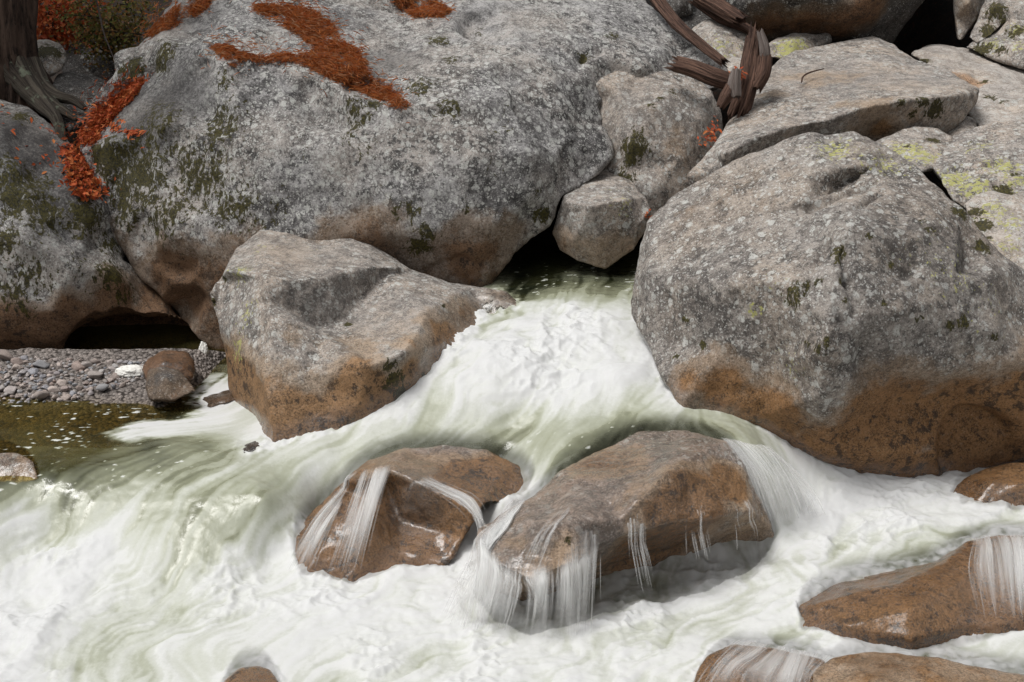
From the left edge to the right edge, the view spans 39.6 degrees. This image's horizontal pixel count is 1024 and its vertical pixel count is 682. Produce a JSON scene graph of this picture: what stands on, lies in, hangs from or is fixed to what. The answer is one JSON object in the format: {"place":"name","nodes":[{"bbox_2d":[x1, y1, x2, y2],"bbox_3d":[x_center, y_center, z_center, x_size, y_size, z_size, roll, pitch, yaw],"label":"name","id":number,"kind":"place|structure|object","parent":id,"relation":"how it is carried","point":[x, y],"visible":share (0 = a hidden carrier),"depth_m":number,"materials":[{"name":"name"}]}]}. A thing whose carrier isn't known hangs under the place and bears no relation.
{"place":"outdoors","nodes":[
{"label":"outdoors","id":0,"kind":"place"},
{"bbox_2d":[0,244,1023,681],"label":"water","id":1,"kind":"structure","parent":0,"point":[154,550],"depth_m":7.98,"materials":[{"name":"white liquid"}]},
{"bbox_2d":[0,453,37,481],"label":"boulder","id":2,"kind":"object","parent":1,"relation":"in","point":[15,467],"visible":0.84,"depth_m":8.23,"materials":[{"name":"stone"}]},
{"bbox_2d":[224,666,277,681],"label":"boulder","id":3,"kind":"object","parent":1,"relation":"in","point":[253,674],"visible":1,"depth_m":6.82,"materials":[{"name":"stone"}]},
{"bbox_2d":[243,441,258,452],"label":"boulder","id":4,"kind":"object","parent":1,"relation":"in","point":[251,446],"visible":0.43,"depth_m":8.54,"materials":[{"name":"stone"}]},
{"bbox_2d":[210,230,515,441],"bbox_3d":[-1.032,-0.171,9.869,2.073,1.107,2.436,-8,19,-25],"label":"boulder","id":5,"kind":"object","parent":1,"relation":"in","point":[323,335],"visible":0.8,"depth_m":9.12,"materials":[{"name":"beige stone"}]},
{"bbox_2d":[295,445,530,581],"bbox_3d":[-0.598,0.990,8.316,1.066,0.626,1.580,16,23,42],"label":"boulder","id":6,"kind":"object","parent":1,"relation":"in","point":[418,515],"visible":0.87,"depth_m":8.05,"materials":[{"name":"stone"}]},
{"bbox_2d":[317,479,346,533],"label":"waterfall","id":7,"kind":"structure","parent":6,"relation":"on","point":[323,525],"depth_m":7.96,"materials":[{"name":"white liquid"}]},
{"bbox_2d":[361,471,384,516],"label":"waterfall","id":8,"kind":"structure","parent":6,"relation":"on","point":[378,482],"depth_m":7.98,"materials":[{"name":"white liquid"}]},
{"bbox_2d":[445,485,479,510],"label":"waterfall","id":9,"kind":"structure","parent":6,"relation":"on","point":[471,500],"depth_m":7.97,"materials":[{"name":"white liquid"}]},
{"bbox_2d":[553,171,650,268],"bbox_3d":[0.656,-0.971,10.774,0.718,0.638,1.409,0,17,0],"label":"boulder","id":10,"kind":"object","parent":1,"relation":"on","point":[601,221],"visible":0.94,"depth_m":10.22,"materials":[{"name":"beige stone"}]},
{"bbox_2d":[475,430,774,627],"bbox_3d":[0.629,1.147,8.051,1.169,1.077,1.890,15,22,40],"label":"boulder","id":11,"kind":"object","parent":1,"relation":"in","point":[645,504],"visible":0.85,"depth_m":7.80,"materials":[{"name":"stone"}]},
{"bbox_2d":[479,513,514,587],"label":"waterfall","id":12,"kind":"structure","parent":11,"relation":"on","point":[487,565],"depth_m":7.39,"materials":[{"name":"white liquid"}]},
{"bbox_2d":[542,564,576,596],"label":"waterfall","id":13,"kind":"structure","parent":11,"relation":"on","point":[566,576],"depth_m":7.28,"materials":[{"name":"white liquid"}]},
{"bbox_2d":[743,443,797,480],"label":"waterfall","id":14,"kind":"structure","parent":11,"relation":"on","point":[758,456],"depth_m":8.17,"materials":[{"name":"white liquid"}]},
{"bbox_2d":[694,644,824,681],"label":"boulder","id":15,"kind":"object","parent":1,"relation":"in","point":[723,665],"visible":0.82,"depth_m":6.85,"materials":[{"name":"stone"}]},
{"bbox_2d":[738,651,807,677],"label":"waterfall","id":16,"kind":"structure","parent":15,"relation":"on","point":[793,658],"depth_m":6.86,"materials":[{"name":"white liquid"}]},
{"bbox_2d":[631,131,1023,477],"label":"boulder","id":17,"kind":"object","parent":1,"relation":"in","point":[853,300],"visible":0.88,"depth_m":8.57,"materials":[{"name":"grey stone"}]},
{"bbox_2d":[687,36,978,185],"bbox_3d":[2.883,-1.909,11.512,1.788,0.883,4.297,8,19,24],"label":"boulder","id":18,"kind":"object","parent":17,"relation":"on","point":[873,88],"visible":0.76,"depth_m":10.64,"materials":[{"name":"beige stone"}]},
{"bbox_2d":[663,55,729,88],"bbox_3d":[1.423,-2.032,10.812,0.564,0.259,0.174,3,17,11],"label":"driftwood log","id":19,"kind":"object","parent":18,"relation":"on","point":[707,74],"visible":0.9,"depth_m":10.76,"materials":[{"name":"brown wood"}]},
{"bbox_2d":[697,115,721,146],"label":"fallen leaves","id":20,"kind":"object","parent":18,"relation":"on","point":[709,136],"visible":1,"depth_m":10.48,"materials":[{"name":"orange plant"}]},
{"bbox_2d":[716,22,772,119],"bbox_3d":[1.785,-1.995,10.662,0.267,0.765,0.623,11,20,32],"label":"driftwood","id":21,"kind":"object","parent":18,"relation":"on","point":[738,93],"visible":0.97,"depth_m":10.65,"materials":[{"name":"brown wood"}]},
{"bbox_2d":[728,66,746,79],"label":"fallen leaves","id":22,"kind":"object","parent":21,"relation":"on","point":[742,75],"visible":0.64,"depth_m":10.61,"materials":[{"name":"orange plant"}]},
{"bbox_2d":[769,33,831,58],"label":"boulder","id":23,"kind":"object","parent":18,"relation":"on","point":[783,46],"visible":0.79,"depth_m":12.39,"materials":[{"name":"beige stone"}]},
{"bbox_2d":[801,68,823,82],"bbox_3d":[2.348,-2.088,11.173,0.043,0.084,0.356,14,22,38],"label":"twig","id":24,"kind":"object","parent":18,"relation":"on","point":[809,73],"visible":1,"depth_m":11.16,"materials":[{"name":"brown wood"}]},
{"bbox_2d":[725,0,923,43],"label":"boulder","id":25,"kind":"object","parent":18,"relation":"on","point":[846,20],"visible":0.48,"depth_m":12.52,"materials":[{"name":"stone"}]},
{"bbox_2d":[875,126,952,172],"bbox_3d":[2.908,-1.427,10.360,0.639,0.271,1.439,5,18,15],"label":"boulder","id":26,"kind":"object","parent":17,"relation":"on","point":[922,148],"visible":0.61,"depth_m":10.05,"materials":[{"name":"beige stone"}]},
{"bbox_2d":[965,191,1023,268],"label":"boulder","id":27,"kind":"object","parent":17,"relation":"on","point":[998,218],"visible":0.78,"depth_m":9.15,"materials":[{"name":"stone"}]},
{"bbox_2d":[932,120,1023,211],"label":"boulder","id":28,"kind":"object","parent":27,"relation":"on","point":[968,165],"visible":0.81,"depth_m":9.73,"materials":[{"name":"beige stone"}]},
{"bbox_2d":[947,116,976,135],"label":"boulder","id":29,"kind":"object","parent":28,"relation":"on","point":[967,123],"visible":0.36,"depth_m":10.73,"materials":[{"name":"beige stone"}]},
{"bbox_2d":[968,84,1023,125],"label":"boulder","id":30,"kind":"object","parent":28,"relation":"on","point":[1000,102],"visible":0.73,"depth_m":11.16,"materials":[{"name":"stone"}]},
{"bbox_2d":[911,44,1023,88],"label":"boulder","id":31,"kind":"object","parent":30,"relation":"on","point":[974,68],"visible":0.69,"depth_m":12.23,"materials":[{"name":"stone"}]},
{"bbox_2d":[967,19,1023,68],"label":"boulder","id":32,"kind":"object","parent":31,"relation":"on","point":[1004,44],"visible":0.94,"depth_m":12.45,"materials":[{"name":"beige stone"}]},
{"bbox_2d":[970,0,1023,42],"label":"boulder","id":33,"kind":"object","parent":32,"relation":"on","point":[994,16],"visible":0.84,"depth_m":12.65,"materials":[{"name":"beige stone"}]},
{"bbox_2d":[953,0,984,39],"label":"boulder","id":34,"kind":"object","parent":33,"relation":"on","point":[966,14],"visible":0.88,"depth_m":12.88,"materials":[{"name":"beige stone"}]},
{"bbox_2d":[799,535,1023,662],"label":"boulder","id":35,"kind":"object","parent":1,"relation":"in","point":[969,588],"visible":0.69,"depth_m":7.39,"materials":[{"name":"stone"}]},
{"bbox_2d":[1001,537,1023,574],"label":"waterfall","id":36,"kind":"structure","parent":35,"relation":"on","point":[1018,556],"depth_m":7.66,"materials":[{"name":"white liquid"}]},
{"bbox_2d":[813,652,1023,681],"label":"boulder","id":37,"kind":"object","parent":1,"relation":"in","point":[876,667],"visible":1,"depth_m":6.83,"materials":[{"name":"stone"}]},
{"bbox_2d":[954,462,1023,508],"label":"boulder","id":38,"kind":"object","parent":1,"relation":"in","point":[1004,482],"visible":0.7,"depth_m":8.49,"materials":[{"name":"stone"}]},
{"bbox_2d":[37,0,1023,676],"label":"ground","id":39,"kind":"structure","parent":0,"point":[929,22],"depth_m":11.70,"materials":[{"name":"brown soil"}]},
{"bbox_2d":[0,0,86,141],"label":"tree","id":40,"kind":"object","parent":39,"relation":"on","point":[26,79],"visible":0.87,"depth_m":10.99,"materials":[{"name":"brown plant"}]},
{"bbox_2d":[37,0,112,53],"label":"shrub","id":41,"kind":"object","parent":39,"relation":"on","point":[43,21],"visible":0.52,"depth_m":12.64,"materials":[{"name":"plant"}]},
{"bbox_2d":[0,99,182,349],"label":"boulder","id":42,"kind":"object","parent":39,"relation":"on","point":[66,269],"visible":0.79,"depth_m":10.06,"materials":[{"name":"stone"}]},
{"bbox_2d":[0,104,63,173],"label":"fallen leaves","id":43,"kind":"object","parent":42,"relation":"on","point":[43,157],"visible":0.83,"depth_m":10.26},
{"bbox_2d":[53,72,106,131],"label":"boulder","id":44,"kind":"object","parent":42,"relation":"on","point":[76,84],"visible":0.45,"depth_m":11.29,"materials":[{"name":"stone"}]},
{"bbox_2d":[37,39,66,76],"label":"boulder","id":45,"kind":"object","parent":44,"relation":"on","point":[52,55],"visible":0.67,"depth_m":11.56,"materials":[{"name":"beige stone"}]},
{"bbox_2d":[45,123,121,202],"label":"fallen leaves","id":46,"kind":"object","parent":42,"relation":"on","point":[78,172],"visible":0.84,"depth_m":10.27,"materials":[{"name":"orange plant"}]},
{"bbox_2d":[62,34,124,80],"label":"boulder","id":47,"kind":"object","parent":39,"relation":"on","point":[74,63],"visible":0.35,"depth_m":12.50,"materials":[{"name":"stone"}]},
{"bbox_2d":[45,0,170,72],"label":"shrub","id":48,"kind":"object","parent":47,"relation":"on","point":[115,35],"visible":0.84,"depth_m":12.11,"materials":[{"name":"green plant"}]},
{"bbox_2d":[95,0,113,58],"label":"twig","id":49,"kind":"object","parent":48,"relation":"attached to","point":[102,26],"visible":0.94,"depth_m":11.70,"materials":[{"name":"brown wood"}]},
{"bbox_2d":[0,348,319,531],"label":"gravel","id":50,"kind":"structure","parent":39,"relation":"on","point":[14,431],"depth_m":9.26,"materials":[{"name":"grey gravel"}]},
{"bbox_2d":[0,349,12,360],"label":"pebble","id":51,"kind":"object","parent":50,"relation":"on","point":[5,355],"visible":0.94,"depth_m":9.83,"materials":[{"name":"stone"}]},
{"bbox_2d":[3,386,16,393],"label":"pebble","id":52,"kind":"object","parent":50,"relation":"on","point":[9,389],"visible":1,"depth_m":9.41,"materials":[{"name":"stone"}]},
{"bbox_2d":[11,364,20,369],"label":"pebble","id":53,"kind":"object","parent":50,"relation":"on","point":[16,367],"visible":1,"depth_m":9.72,"materials":[{"name":"stone"}]},
{"bbox_2d":[10,358,23,364],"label":"pebble","id":54,"kind":"object","parent":50,"relation":"on","point":[13,361],"visible":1,"depth_m":9.77,"materials":[{"name":"stone"}]},
{"bbox_2d":[18,369,26,374],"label":"pebble","id":55,"kind":"object","parent":50,"relation":"on","point":[22,371],"visible":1,"depth_m":9.65,"materials":[{"name":"stone"}]},
{"bbox_2d":[20,355,27,359],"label":"pebble","id":56,"kind":"object","parent":50,"relation":"on","point":[24,357],"visible":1,"depth_m":9.84,"materials":[{"name":"stone"}]},
{"bbox_2d":[28,368,38,374],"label":"pebble","id":57,"kind":"object","parent":50,"relation":"on","point":[33,371],"visible":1,"depth_m":9.64,"materials":[{"name":"stone"}]},
{"bbox_2d":[32,360,49,368],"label":"pebble","id":58,"kind":"object","parent":50,"relation":"on","point":[41,364],"visible":1,"depth_m":9.72,"materials":[{"name":"stone"}]},
{"bbox_2d":[34,391,48,399],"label":"pebble","id":59,"kind":"object","parent":50,"relation":"on","point":[39,395],"visible":1,"depth_m":9.29,"materials":[{"name":"stone"}]},
{"bbox_2d":[47,377,54,382],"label":"pebble","id":60,"kind":"object","parent":50,"relation":"on","point":[49,379],"visible":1,"depth_m":9.54,"materials":[{"name":"stone"}]},
{"bbox_2d":[47,386,60,391],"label":"pebble","id":61,"kind":"object","parent":50,"relation":"on","point":[53,388],"visible":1,"depth_m":9.41,"materials":[{"name":"stone"}]},
{"bbox_2d":[56,379,66,386],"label":"pebble","id":62,"kind":"object","parent":50,"relation":"on","point":[61,382],"visible":0.95,"depth_m":9.50,"materials":[{"name":"stone"}]},
{"bbox_2d":[60,386,69,391],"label":"pebble","id":63,"kind":"object","parent":50,"relation":"on","point":[64,388],"visible":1,"depth_m":9.41,"materials":[{"name":"stone"}]},
{"bbox_2d":[61,394,70,400],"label":"pebble","id":64,"kind":"object","parent":50,"relation":"on","point":[66,397],"visible":1,"depth_m":9.32,"materials":[{"name":"stone"}]},
{"bbox_2d":[71,361,85,370],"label":"pebble","id":65,"kind":"object","parent":50,"relation":"on","point":[77,365],"visible":1,"depth_m":9.69,"materials":[{"name":"stone"}]},
{"bbox_2d":[81,361,92,366],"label":"pebble","id":66,"kind":"object","parent":50,"relation":"on","point":[86,364],"visible":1,"depth_m":9.71,"materials":[{"name":"stone"}]},
{"bbox_2d":[87,371,103,378],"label":"pebble","id":67,"kind":"object","parent":50,"relation":"on","point":[94,374],"visible":1,"depth_m":9.57,"materials":[{"name":"stone"}]},
{"bbox_2d":[91,358,100,363],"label":"pebble","id":68,"kind":"object","parent":50,"relation":"on","point":[95,361],"visible":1,"depth_m":9.74,"materials":[{"name":"stone"}]},
{"bbox_2d":[96,383,108,390],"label":"pebble","id":69,"kind":"object","parent":50,"relation":"on","point":[102,387],"visible":1,"depth_m":9.39,"materials":[{"name":"stone"}]},
{"bbox_2d":[108,366,115,371],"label":"pebble","id":70,"kind":"object","parent":50,"relation":"on","point":[112,368],"visible":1,"depth_m":9.66,"materials":[{"name":"stone"}]},
{"bbox_2d":[111,373,119,378],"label":"pebble","id":71,"kind":"object","parent":50,"relation":"on","point":[115,376],"visible":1,"depth_m":9.57,"materials":[{"name":"stone"}]},
{"bbox_2d":[119,382,125,387],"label":"pebble","id":72,"kind":"object","parent":50,"relation":"on","point":[122,384],"visible":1,"depth_m":9.44,"materials":[{"name":"stone"}]},
{"bbox_2d":[115,364,142,376],"bbox_3d":[-2.575,0.205,9.624,0.220,0.088,0.146,0,17,0],"label":"foam","id":73,"kind":"object","parent":50,"relation":"on","point":[135,370],"visible":0.81,"depth_m":9.57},
{"bbox_2d":[64,306,210,349],"bbox_3d":[-2.833,-0.093,11.399,1.710,0.764,1.235,0,17,0],"label":"boulder","id":74,"kind":"object","parent":50,"relation":"on","point":[129,319],"visible":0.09,"depth_m":10.94,"materials":[{"name":"stone"}]},
{"bbox_2d":[142,350,194,380],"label":"boulder","id":75,"kind":"object","parent":50,"relation":"on","point":[183,362],"visible":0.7,"depth_m":9.41,"materials":[{"name":"stone"}]},
{"bbox_2d":[145,367,194,401],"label":"boulder","id":76,"kind":"object","parent":50,"relation":"on","point":[165,384],"visible":1,"depth_m":9.15,"materials":[{"name":"stone"}]},
{"bbox_2d":[193,390,233,406],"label":"rock","id":77,"kind":"object","parent":50,"relation":"on","point":[222,397],"visible":0.88,"depth_m":9.30,"materials":[{"name":"stone"}]},
{"bbox_2d":[199,341,208,353],"bbox_3d":[-2.173,0.096,10.033,0.078,0.203,0.092,0,17,0],"label":"foam","id":78,"kind":"object","parent":39,"relation":"on","point":[203,347],"visible":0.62,"depth_m":9.99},
{"bbox_2d":[80,0,727,351],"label":"boulder","id":79,"kind":"object","parent":39,"relation":"on","point":[486,158],"visible":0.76,"depth_m":10.22,"materials":[{"name":"stone"}]},
{"bbox_2d":[57,61,153,156],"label":"fallen leaves","id":80,"kind":"object","parent":79,"relation":"on","point":[99,120],"visible":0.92,"depth_m":10.66,"materials":[{"name":"orange plant"}]},
{"bbox_2d":[133,0,215,41],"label":"pine needles","id":81,"kind":"object","parent":79,"relation":"on","point":[167,21],"visible":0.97,"depth_m":11.18,"materials":[{"name":"orange plant"}]},
{"bbox_2d":[199,0,417,122],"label":"pine needles","id":82,"kind":"object","parent":79,"relation":"on","point":[331,65],"visible":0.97,"depth_m":10.36,"materials":[{"name":"orange plant"}]},
{"bbox_2d":[377,0,457,22],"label":"pine needles","id":83,"kind":"object","parent":79,"relation":"on","point":[437,9],"visible":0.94,"depth_m":11.28,"materials":[{"name":"orange plant"}]},
{"bbox_2d":[596,71,722,215],"bbox_3d":[1.107,-1.620,11.447,1.175,1.166,1.939,0,17,0],"label":"boulder","id":84,"kind":"object","parent":79,"relation":"on","point":[656,124],"visible":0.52,"depth_m":10.73,"materials":[{"name":"beige stone"}]},
{"bbox_2d":[650,0,729,67],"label":"driftwood log","id":85,"kind":"object","parent":84,"relation":"on","point":[668,14],"visible":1,"depth_m":11.40,"materials":[{"name":"brown wood"}]},
{"bbox_2d":[692,19,746,59],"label":"boulder","id":86,"kind":"object","parent":79,"relation":"on","point":[727,43],"visible":0.43,"depth_m":11.92,"materials":[{"name":"beige stone"}]},
{"bbox_2d":[677,6,710,39],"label":"boulder","id":87,"kind":"object","parent":86,"relation":"on","point":[696,17],"visible":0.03,"depth_m":12.56,"materials":[{"name":"stone"}]},
{"bbox_2d":[666,0,692,16],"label":"boulder","id":88,"kind":"object","parent":87,"relation":"on","point":[682,8],"visible":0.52,"depth_m":12.44,"materials":[{"name":"stone"}]},
{"bbox_2d":[688,0,757,35],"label":"driftwood log","id":89,"kind":"object","parent":86,"relation":"on","point":[744,26],"visible":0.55,"depth_m":12.09,"materials":[{"name":"brown wood"}]},
{"bbox_2d":[693,0,749,27],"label":"driftwood log","id":90,"kind":"object","parent":89,"relation":"on","point":[728,12],"visible":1,"depth_m":11.93,"materials":[{"name":"brown wood"}]},
{"bbox_2d":[725,57,740,70],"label":"boulder","id":91,"kind":"object","parent":79,"relation":"on","point":[733,62],"visible":0.29,"depth_m":11.47,"materials":[{"name":"stone"}]}
]}

